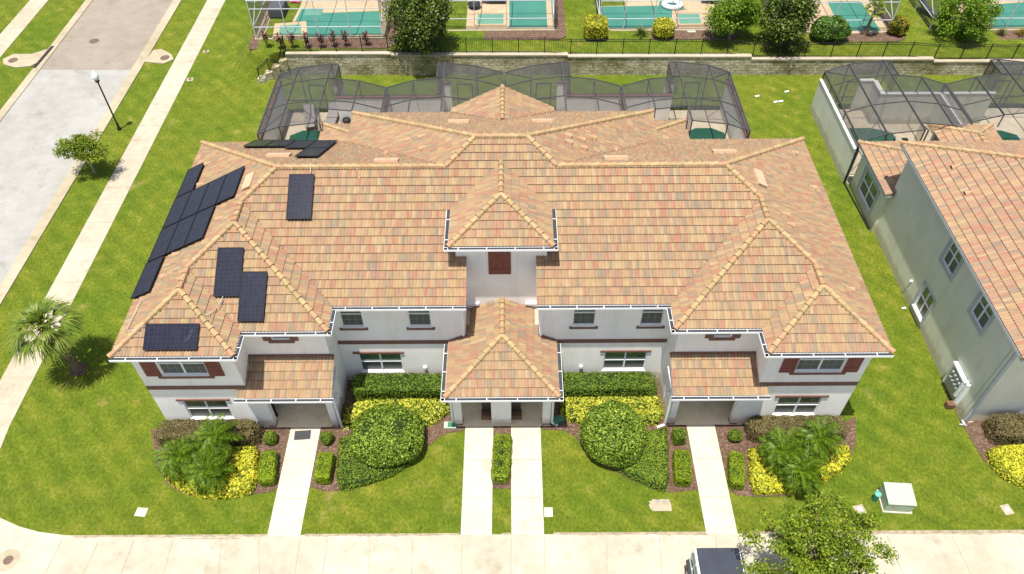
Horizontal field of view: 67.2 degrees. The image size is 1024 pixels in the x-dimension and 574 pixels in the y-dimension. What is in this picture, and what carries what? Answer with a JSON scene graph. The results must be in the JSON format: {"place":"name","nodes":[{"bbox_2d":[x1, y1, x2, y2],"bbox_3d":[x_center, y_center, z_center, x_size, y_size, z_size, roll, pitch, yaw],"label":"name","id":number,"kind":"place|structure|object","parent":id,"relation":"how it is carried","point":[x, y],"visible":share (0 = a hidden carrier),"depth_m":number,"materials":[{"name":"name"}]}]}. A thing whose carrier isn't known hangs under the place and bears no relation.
{"place":"outdoors","nodes":[
{"label":"outdoors","id":0,"kind":"place"},
{"bbox_2d":[0,0,47,56],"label":"sidewalk","id":1,"kind":"structure","parent":0,"point":[19,23],"depth_m":59.42,"materials":[{"name":"concrete"}]},
{"bbox_2d":[0,70,129,284],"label":"street","id":2,"kind":"structure","parent":0,"point":[48,108],"depth_m":49.68,"materials":[{"name":"concrete"}]},
{"bbox_2d":[40,0,172,69],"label":"street","id":3,"kind":"structure","parent":0,"point":[122,31],"depth_m":58.14,"materials":[{"name":"concrete"}]},
{"bbox_2d":[0,0,224,426],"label":"sidewalk","id":4,"kind":"structure","parent":0,"point":[66,285],"depth_m":45.06,"materials":[{"name":"concrete"}]},
{"bbox_2d":[281,112,339,139],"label":"patio floor","id":5,"kind":"structure","parent":0,"point":[295,118],"depth_m":50.51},
{"bbox_2d":[256,63,386,139],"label":"screen enclosure","id":6,"kind":"object","parent":5,"relation":"on","point":[337,78],"visible":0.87,"depth_m":47.14,"materials":[{"name":"brown metal"}]},
{"bbox_2d":[333,81,452,123],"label":"privacy wall","id":7,"kind":"structure","parent":5,"relation":"on","point":[427,105],"depth_m":48.81,"materials":[{"name":"white paint"}]},
{"bbox_2d":[382,62,503,112],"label":"screen enclosure","id":8,"kind":"object","parent":5,"relation":"on","point":[438,77],"visible":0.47,"depth_m":47.74,"materials":[{"name":"brown metal"}]},
{"bbox_2d":[0,0,1023,534],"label":"lawn","id":9,"kind":"structure","parent":0,"point":[76,454],"depth_m":36.98,"materials":[{"name":"green plant"}]},
{"bbox_2d":[3,46,53,67],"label":"drain inlet","id":10,"kind":"object","parent":9,"relation":"on","point":[22,60],"visible":1,"depth_m":55.82,"materials":[{"name":"concrete"}]},
{"bbox_2d":[1,296,91,371],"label":"fan palm","id":11,"kind":"object","parent":9,"relation":"on","point":[54,342],"visible":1,"depth_m":34.28,"materials":[{"name":"green plant"}]},
{"bbox_2d":[0,0,92,120],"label":"kerb","id":12,"kind":"structure","parent":9,"relation":"on","point":[16,94],"depth_m":55.48,"materials":[{"name":"concrete"}]},
{"bbox_2d":[52,129,111,173],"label":"street tree","id":13,"kind":"object","parent":9,"relation":"on","point":[78,143],"visible":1,"depth_m":45.26,"materials":[{"name":"green plant"}]},
{"bbox_2d":[0,0,181,304],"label":"kerb","id":14,"kind":"structure","parent":9,"relation":"on","point":[14,271],"depth_m":46.99,"materials":[{"name":"concrete"}]},
{"bbox_2d":[151,427,290,497],"bbox_3d":[-13.170,7.644,33.764,6.308,0.100,3.539,0,48,0],"label":"mulch bed","id":15,"kind":"object","parent":9,"relation":"on","point":[280,445],"visible":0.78,"depth_m":34.19,"materials":[{"name":"brown wood"}]},
{"bbox_2d":[152,412,243,495],"bbox_3d":[-13.398,7.152,32.811,3.568,2.137,3.434,0,48,0],"label":"date palm","id":16,"kind":"object","parent":15,"relation":"on","point":[213,437],"visible":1,"depth_m":32.27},
{"bbox_2d":[153,419,262,445],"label":"hedge","id":17,"kind":"object","parent":15,"relation":"on","point":[178,428],"visible":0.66,"depth_m":33.92,"materials":[{"name":"red plant"}]},
{"bbox_2d":[158,445,258,499],"bbox_3d":[-13.095,7.920,33.172,4.595,0.594,2.571,0,48,0],"label":"groundcover","id":18,"kind":"object","parent":15,"relation":"on","point":[242,480],"visible":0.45,"depth_m":32.78,"materials":[{"name":"yellow plant"}]},
{"bbox_2d":[257,449,278,486],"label":"box hedge","id":19,"kind":"object","parent":15,"relation":"on","point":[267,468],"visible":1,"depth_m":32.90,"materials":[{"name":"green plant"}]},
{"bbox_2d":[257,82,288,139],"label":"privacy wall","id":20,"kind":"structure","parent":9,"relation":"on","point":[275,113],"depth_m":48.43,"materials":[{"name":"white paint"}]},
{"bbox_2d":[267,427,320,536],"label":"walkway","id":21,"kind":"structure","parent":9,"relation":"on","point":[288,513],"depth_m":32.90,"materials":[{"name":"concrete"}]},
{"bbox_2d":[258,0,378,37],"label":"pool deck","id":22,"kind":"structure","parent":9,"relation":"on","point":[349,4],"depth_m":57.58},
{"bbox_2d":[272,21,306,38],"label":"hot tub","id":23,"kind":"structure","parent":22,"relation":"in","point":[298,31],"depth_m":55.11,"materials":[{"name":"concrete"}]},
{"bbox_2d":[246,0,390,39],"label":"pool cage","id":24,"kind":"object","parent":22,"relation":"on","point":[384,24],"visible":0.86,"depth_m":53.77,"materials":[{"name":"grey metal"}]},
{"bbox_2d":[293,7,383,37],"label":"swimming pool","id":25,"kind":"structure","parent":22,"relation":"in","point":[356,18],"depth_m":55.92,"materials":[{"name":"liquid"}]},
{"bbox_2d":[248,0,397,50],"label":"mulch bed","id":26,"kind":"object","parent":9,"relation":"on","point":[253,44],"visible":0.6,"depth_m":54.01,"materials":[{"name":"brown wood"}]},
{"bbox_2d":[310,380,464,491],"bbox_3d":[-5.476,6.556,34.708,6.688,0.100,5.821,0,48,0],"label":"mulch bed","id":27,"kind":"object","parent":9,"relation":"on","point":[434,432],"visible":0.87,"depth_m":34.59,"materials":[{"name":"brown wood"}]},
{"bbox_2d":[313,451,334,483],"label":"box hedge","id":28,"kind":"object","parent":27,"relation":"on","point":[324,468],"visible":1,"depth_m":32.88,"materials":[{"name":"green plant"}]},
{"bbox_2d":[335,434,427,490],"bbox_3d":[-5.725,7.545,33.498,4.044,0.484,2.764,0,48,0],"label":"groundcover","id":29,"kind":"object","parent":27,"relation":"on","point":[352,472],"visible":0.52,"depth_m":33.05,"materials":[{"name":"green plant"}]},
{"bbox_2d":[349,403,424,468],"bbox_3d":[-5.441,6.443,33.608,3.288,1.825,3.066,0,48,0],"label":"dome shrub","id":30,"kind":"object","parent":27,"relation":"on","point":[385,435],"visible":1,"depth_m":32.95,"materials":[{"name":"green plant"}]},
{"bbox_2d":[350,372,441,400],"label":"hedge","id":31,"kind":"object","parent":27,"relation":"on","point":[368,386],"visible":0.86,"depth_m":35.42,"materials":[{"name":"green plant"}]},
{"bbox_2d":[342,397,452,430],"bbox_3d":[-5.194,5.746,35.152,5.099,0.535,1.747,0,48,0],"label":"groundcover","id":32,"kind":"object","parent":27,"relation":"on","point":[432,411],"visible":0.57,"depth_m":35.15,"materials":[{"name":"yellow plant"}]},
{"bbox_2d":[379,0,456,55],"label":"magnolia tree","id":33,"kind":"object","parent":9,"relation":"on","point":[425,19],"visible":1,"depth_m":51.04,"materials":[{"name":"green plant"}]},
{"bbox_2d":[461,426,492,535],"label":"walkway","id":34,"kind":"structure","parent":9,"relation":"on","point":[476,517],"depth_m":32.96,"materials":[{"name":"concrete"}]},
{"bbox_2d":[106,84,895,429],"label":"townhouse","id":35,"kind":"structure","parent":9,"relation":"on","point":[508,184],"depth_m":32.97,"materials":[{"name":"tile"}]},
{"bbox_2d":[131,255,163,298],"bbox_3d":[-15.505,-0.427,32.788,0.964,0.524,2.080,0,48,0],"label":"solar panel","id":36,"kind":"object","parent":35,"relation":"on","point":[147,277],"visible":1,"depth_m":32.73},
{"bbox_2d":[147,221,178,261],"bbox_3d":[-15.483,-2.010,34.213,0.964,0.524,2.080,0,48,0],"label":"solar panel","id":37,"kind":"object","parent":35,"relation":"on","point":[162,243],"visible":1,"depth_m":34.17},
{"bbox_2d":[143,323,199,349],"bbox_3d":[-13.464,1.962,30.422,2.120,0.524,0.964,0,48,0],"label":"solar panel","id":38,"kind":"object","parent":35,"relation":"on","point":[173,336],"visible":1,"depth_m":30.41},
{"bbox_2d":[162,191,191,228],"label":"solar panel","id":39,"kind":"object","parent":35,"relation":"on","point":[176,209],"visible":1,"depth_m":35.61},
{"bbox_2d":[165,213,196,253],"bbox_3d":[-14.530,-2.347,33.850,0.964,0.524,2.080,0,48,0],"label":"solar panel","id":40,"kind":"object","parent":35,"relation":"on","point":[180,235],"visible":1,"depth_m":33.80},
{"bbox_2d":[157,362,207,373],"bbox_3d":[-13.526,3.113,31.462,1.920,1.430,0.072,0,48,0],"label":"window","id":41,"kind":"structure","parent":35,"relation":"in","point":[166,367],"depth_m":31.71,"materials":[{"name":"white glass"}]},
{"bbox_2d":[176,162,203,197],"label":"solar panel","id":42,"kind":"object","parent":35,"relation":"on","point":[190,179],"visible":1,"depth_m":37.03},
{"bbox_2d":[179,183,208,220],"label":"solar panel","id":43,"kind":"object","parent":35,"relation":"on","point":[193,203],"visible":1,"depth_m":35.25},
{"bbox_2d":[184,205,214,245],"bbox_3d":[-13.578,-2.683,33.487,0.964,0.524,2.080,0,48,0],"label":"solar panel","id":44,"kind":"object","parent":35,"relation":"on","point":[197,231],"visible":1,"depth_m":33.43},
{"bbox_2d":[183,401,232,417],"bbox_3d":[-13.350,5.338,33.898,1.880,1.390,0.072,0,48,0],"label":"window","id":45,"kind":"structure","parent":35,"relation":"in","point":[195,408],"depth_m":33.87,"materials":[{"name":"white glass"}]},
{"bbox_2d":[197,174,226,212],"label":"solar panel","id":46,"kind":"object","parent":35,"relation":"on","point":[211,194],"visible":1,"depth_m":34.89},
{"bbox_2d":[213,247,243,296],"bbox_3d":[-11.668,-0.615,31.736,1.060,1.061,1.908,0,48,0],"label":"solar panel","id":47,"kind":"object","parent":35,"relation":"on","point":[229,262],"visible":1,"depth_m":31.69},
{"bbox_2d":[215,165,244,203],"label":"solar panel","id":48,"kind":"object","parent":35,"relation":"on","point":[230,185],"visible":1,"depth_m":34.49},
{"bbox_2d":[237,271,267,320],"bbox_3d":[-10.592,0.388,31.460,1.060,1.061,1.908,0,48,0],"label":"solar panel","id":49,"kind":"object","parent":35,"relation":"on","point":[252,297],"visible":1,"depth_m":31.41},
{"bbox_2d":[286,174,313,219],"bbox_3d":[-9.137,-3.891,33.251,1.080,1.052,1.890,0,48,0],"label":"solar panel","id":50,"kind":"object","parent":35,"relation":"on","point":[300,196],"visible":1,"depth_m":33.20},
{"bbox_2d":[359,354,402,370],"bbox_3d":[-6.050,3.437,35.656,1.940,1.370,0.072,0,48,0],"label":"window","id":51,"kind":"structure","parent":35,"relation":"in","point":[369,362],"depth_m":35.74,"materials":[{"name":"white glass"}]},
{"bbox_2d":[603,352,646,368],"bbox_3d":[5.210,3.368,35.647,1.940,1.370,0.072,0,48,0],"label":"window","id":52,"kind":"structure","parent":35,"relation":"in","point":[629,360],"depth_m":35.73,"materials":[{"name":"white glass"}]},
{"bbox_2d":[773,398,821,413],"bbox_3d":[12.529,5.179,33.877,1.880,1.390,0.072,0,48,0],"label":"window","id":53,"kind":"structure","parent":35,"relation":"in","point":[784,405],"depth_m":33.96,"materials":[{"name":"white glass"}]},
{"bbox_2d":[795,358,846,369],"bbox_3d":[12.674,2.953,31.441,1.920,1.430,0.072,0,48,0],"label":"window","id":54,"kind":"structure","parent":35,"relation":"in","point":[804,363],"depth_m":31.69,"materials":[{"name":"white glass"}]},
{"bbox_2d":[492,426,510,488],"bbox_3d":[-0.442,7.464,33.847,0.872,0.100,3.083,0,48,0],"label":"mulch bed","id":55,"kind":"object","parent":9,"relation":"on","point":[503,430],"visible":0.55,"depth_m":34.38,"materials":[{"name":"brown wood"}]},
{"bbox_2d":[491,432,511,484],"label":"box hedge","id":56,"kind":"object","parent":55,"relation":"on","point":[501,456],"visible":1,"depth_m":33.20,"materials":[{"name":"green plant"}]},
{"bbox_2d":[466,1,552,28],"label":"pool deck","id":57,"kind":"structure","parent":9,"relation":"on","point":[493,7],"depth_m":57.24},
{"bbox_2d":[446,0,554,30],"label":"pool cage","id":58,"kind":"object","parent":57,"relation":"on","point":[552,11],"visible":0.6,"depth_m":55.03,"materials":[{"name":"grey metal"}]},
{"bbox_2d":[508,1,547,28],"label":"swimming pool","id":59,"kind":"structure","parent":57,"relation":"in","point":[527,9],"depth_m":56.81,"materials":[{"name":"liquid"}]},
{"bbox_2d":[484,0,566,39],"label":"mulch bed","id":60,"kind":"object","parent":9,"relation":"on","point":[559,32],"visible":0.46,"depth_m":55.12,"materials":[{"name":"brown wood"}]},
{"bbox_2d":[511,426,543,534],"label":"walkway","id":61,"kind":"structure","parent":9,"relation":"on","point":[527,517],"depth_m":32.95,"materials":[{"name":"concrete"}]},
{"bbox_2d":[73,530,1023,537],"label":"soil edge","id":62,"kind":"object","parent":9,"relation":"on","point":[961,532],"visible":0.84,"depth_m":31.40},
{"bbox_2d":[583,14,608,38],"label":"shrub","id":63,"kind":"object","parent":9,"relation":"on","point":[595,27],"visible":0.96,"depth_m":53.92,"materials":[{"name":"yellow plant"}]},
{"bbox_2d":[542,378,697,491],"bbox_3d":[4.618,6.540,34.658,6.619,0.100,5.945,0,48,0],"label":"mulch bed","id":64,"kind":"object","parent":9,"relation":"on","point":[570,427],"visible":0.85,"depth_m":34.50,"materials":[{"name":"brown soil"}]},
{"bbox_2d":[562,371,657,397],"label":"hedge","id":65,"kind":"object","parent":64,"relation":"on","point":[606,384],"visible":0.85,"depth_m":35.41,"materials":[{"name":"green plant"}]},
{"bbox_2d":[558,394,663,425],"bbox_3d":[4.508,5.601,35.189,4.848,0.547,1.636,0,48,0],"label":"groundcover","id":66,"kind":"object","parent":64,"relation":"on","point":[647,409],"visible":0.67,"depth_m":35.15,"materials":[{"name":"yellow plant"}]},
{"bbox_2d":[579,400,647,467],"bbox_3d":[4.437,6.271,33.545,3.044,1.991,3.178,0,48,0],"label":"dome shrub","id":67,"kind":"object","parent":64,"relation":"on","point":[615,432],"visible":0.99,"depth_m":32.89,"materials":[{"name":"green plant"}]},
{"bbox_2d":[610,427,669,491],"bbox_3d":[5.276,7.434,33.517,3.552,0.515,3.235,0,48,0],"label":"groundcover","id":68,"kind":"object","parent":64,"relation":"on","point":[649,466],"visible":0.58,"depth_m":33.11,"materials":[{"name":"green plant"}]},
{"bbox_2d":[672,448,692,486],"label":"box hedge","id":69,"kind":"object","parent":64,"relation":"on","point":[682,466],"visible":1,"depth_m":32.80,"materials":[{"name":"green plant"}]},
{"bbox_2d":[257,51,1023,83],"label":"retaining wall","id":70,"kind":"structure","parent":9,"relation":"on","point":[376,63],"depth_m":53.56,"materials":[{"name":"stone"}]},
{"bbox_2d":[256,35,1023,78],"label":"iron fence","id":71,"kind":"object","parent":70,"relation":"on","point":[571,41],"visible":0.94,"depth_m":52.79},
{"bbox_2d":[625,1,713,28],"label":"pool deck","id":72,"kind":"structure","parent":9,"relation":"on","point":[696,6],"depth_m":57.81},
{"bbox_2d":[601,1,687,29],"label":"swimming pool","id":73,"kind":"structure","parent":72,"relation":"in","point":[640,11],"depth_m":57.04,"materials":[{"name":"liquid"}]},
{"bbox_2d":[594,0,728,30],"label":"pool cage","id":74,"kind":"object","parent":72,"relation":"on","point":[598,3],"visible":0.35,"depth_m":54.97,"materials":[{"name":"grey metal"}]},
{"bbox_2d":[650,20,738,39],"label":"mulch bed","id":75,"kind":"object","parent":9,"relation":"on","point":[693,35],"visible":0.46,"depth_m":55.11,"materials":[{"name":"wood"}]},
{"bbox_2d":[652,16,674,38],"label":"shrub","id":76,"kind":"object","parent":75,"relation":"on","point":[663,27],"visible":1,"depth_m":54.19,"materials":[{"name":"yellow plant"}]},
{"bbox_2d":[686,425,737,533],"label":"walkway","id":77,"kind":"structure","parent":9,"relation":"on","point":[718,515],"depth_m":32.97,"materials":[{"name":"concrete"}]},
{"bbox_2d":[702,0,764,40],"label":"shade tree","id":78,"kind":"object","parent":9,"relation":"on","point":[742,12],"visible":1,"depth_m":52.63,"materials":[{"name":"green plant"}]},
{"bbox_2d":[720,79,750,138],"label":"privacy wall","id":79,"kind":"structure","parent":9,"relation":"on","point":[733,132],"depth_m":48.28,"materials":[{"name":"white paint"}]},
{"bbox_2d":[715,417,856,496],"bbox_3d":[12.423,7.408,33.816,6.460,0.100,3.923,0,48,0],"label":"mulch bed","id":80,"kind":"object","parent":9,"relation":"on","point":[743,445],"visible":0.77,"depth_m":34.13,"materials":[{"name":"brown soil"}]},
{"bbox_2d":[727,450,745,489],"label":"box hedge","id":81,"kind":"object","parent":80,"relation":"on","point":[736,470],"visible":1,"depth_m":32.71,"materials":[{"name":"green plant"}]},
{"bbox_2d":[744,414,848,442],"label":"hedge","id":82,"kind":"object","parent":80,"relation":"on","point":[763,425],"visible":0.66,"depth_m":33.97,"materials":[{"name":"red plant"}]},
{"bbox_2d":[747,444,852,495],"bbox_3d":[12.474,7.806,33.123,4.780,0.575,2.389,0,48,0],"label":"groundcover","id":83,"kind":"object","parent":80,"relation":"on","point":[763,480],"visible":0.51,"depth_m":32.88,"materials":[{"name":"yellow plant"}]},
{"bbox_2d":[758,415,847,496],"bbox_3d":[12.325,7.258,32.454,3.566,2.267,3.148,-9,48,-8],"label":"date palm","id":84,"kind":"object","parent":80,"relation":"on","point":[791,460],"visible":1,"depth_m":32.15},
{"bbox_2d":[754,0,820,52],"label":"magnolia tree","id":85,"kind":"object","parent":9,"relation":"on","point":[793,17],"visible":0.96,"depth_m":51.95,"materials":[{"name":"green plant"}]},
{"bbox_2d":[810,79,859,181],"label":"privacy wall","id":86,"kind":"structure","parent":9,"relation":"on","point":[837,137],"depth_m":47.53,"materials":[{"name":"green paint"}]},
{"bbox_2d":[805,0,886,30],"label":"pool deck","id":87,"kind":"structure","parent":9,"relation":"on","point":[824,9],"depth_m":57.54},
{"bbox_2d":[825,0,883,33],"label":"swimming pool","id":88,"kind":"structure","parent":87,"relation":"in","point":[851,11],"depth_m":57.38,"materials":[{"name":"liquid"}]},
{"bbox_2d":[832,3,904,41],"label":"mulch bed","id":89,"kind":"object","parent":9,"relation":"on","point":[879,37],"visible":0.23,"depth_m":55.14,"materials":[{"name":"wood"}]},
{"bbox_2d":[811,15,851,41],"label":"shrub","id":90,"kind":"object","parent":89,"relation":"on","point":[836,28],"visible":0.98,"depth_m":53.85,"materials":[{"name":"green plant"}]},
{"bbox_2d":[876,482,916,513],"bbox_3d":[16.009,8.777,32.018,1.200,0.829,1.020,3,48,3],"label":"transformer","id":91,"kind":"object","parent":9,"relation":"on","point":[897,498],"visible":1,"depth_m":31.80,"materials":[{"name":"metal"}]},
{"bbox_2d":[843,122,1023,425],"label":"neighbour house","id":92,"kind":"structure","parent":9,"relation":"on","point":[939,203],"depth_m":35.96,"materials":[{"name":"tile"}]},
{"bbox_2d":[942,361,971,405],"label":"meter bank","id":93,"kind":"structure","parent":92,"relation":"attached to","point":[958,381],"depth_m":34.96,"materials":[{"name":"white metal"}]},
{"bbox_2d":[972,295,992,329],"bbox_3d":[20.437,0.988,33.274,0.072,1.500,1.140,0,48,0],"label":"window","id":94,"kind":"structure","parent":92,"relation":"in","point":[982,311],"depth_m":33.48,"materials":[{"name":"glass"}]},
{"bbox_2d":[934,0,1004,40],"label":"shade tree","id":95,"kind":"object","parent":9,"relation":"on","point":[978,20],"visible":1,"depth_m":53.42,"materials":[{"name":"green plant"}]},
{"bbox_2d":[947,390,1013,474],"bbox_3d":[23.172,7.102,34.026,6.874,0.100,4.610,10,48,10],"label":"mulch bed","id":96,"kind":"object","parent":9,"relation":"on","point":[981,441],"visible":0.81,"depth_m":34.36,"materials":[{"name":"brown soil"}]},
{"bbox_2d":[982,413,1023,444],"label":"hedge","id":97,"kind":"object","parent":96,"relation":"on","point":[1008,428],"visible":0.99,"depth_m":33.86,"materials":[{"name":"red plant"}]},
{"bbox_2d":[985,442,1023,488],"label":"groundcover","id":98,"kind":"object","parent":96,"relation":"on","point":[1005,462],"visible":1,"depth_m":33.12,"materials":[{"name":"yellow plant"}]},
{"bbox_2d":[955,1,1022,28],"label":"pool deck","id":99,"kind":"structure","parent":9,"relation":"on","point":[989,3],"depth_m":58.79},
{"bbox_2d":[983,1,1023,28],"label":"swimming pool","id":100,"kind":"structure","parent":99,"relation":"in","point":[1009,7],"depth_m":57.28,"materials":[{"name":"liquid"}]},
{"bbox_2d":[0,427,1023,573],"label":"drive","id":101,"kind":"structure","parent":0,"point":[991,553],"depth_m":30.86,"materials":[{"name":"concrete"}]},
{"bbox_2d":[17,8,1023,573],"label":"paving joints","id":102,"kind":"object","parent":101,"relation":"on","point":[313,460],"visible":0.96,"depth_m":31.32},
{"bbox_2d":[685,548,745,573],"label":"off roader","id":103,"kind":"object","parent":101,"relation":"on","point":[713,561],"visible":0.92,"depth_m":28.79,"materials":[{"name":"white paint"}]},
{"bbox_2d":[736,485,898,573],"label":"street tree","id":104,"kind":"object","parent":101,"relation":"on","point":[794,547],"visible":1,"depth_m":26.75,"materials":[{"name":"green plant"}]},
{"bbox_2d":[555,110,728,138],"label":"patio floor","id":105,"kind":"structure","parent":0,"point":[709,115],"depth_m":50.67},
{"bbox_2d":[504,61,625,111],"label":"screen enclosure","id":106,"kind":"object","parent":105,"relation":"on","point":[569,76],"visible":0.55,"depth_m":47.68,"materials":[{"name":"brown metal"}]},
{"bbox_2d":[556,79,674,120],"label":"privacy wall","id":107,"kind":"structure","parent":105,"relation":"on","point":[581,104],"depth_m":48.82,"materials":[{"name":"white paint"}]},
{"bbox_2d":[622,61,750,138],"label":"screen enclosure","id":108,"kind":"object","parent":105,"relation":"on","point":[669,77],"visible":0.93,"depth_m":47.13,"materials":[{"name":"brown metal"}]},
{"bbox_2d":[839,108,1023,184],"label":"patio floor","id":109,"kind":"structure","parent":0,"point":[1014,123],"depth_m":49.99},
{"bbox_2d":[848,127,898,145],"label":"plunge pool","id":110,"kind":"structure","parent":109,"relation":"on","point":[863,131],"depth_m":49.31,"materials":[{"name":"liquid"}]},
{"bbox_2d":[822,60,972,148],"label":"screen enclosure","id":111,"kind":"object","parent":109,"relation":"on","point":[907,100],"visible":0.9,"depth_m":46.36,"materials":[{"name":"brown metal"}]},
{"bbox_2d":[849,78,995,133],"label":"privacy wall","id":112,"kind":"structure","parent":109,"relation":"on","point":[898,113],"depth_m":49.12,"materials":[{"name":"white paint"}]},
{"bbox_2d":[942,59,1023,126],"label":"screen enclosure","id":113,"kind":"object","parent":109,"relation":"on","point":[1001,73],"visible":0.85,"depth_m":47.58,"materials":[{"name":"brown metal"}]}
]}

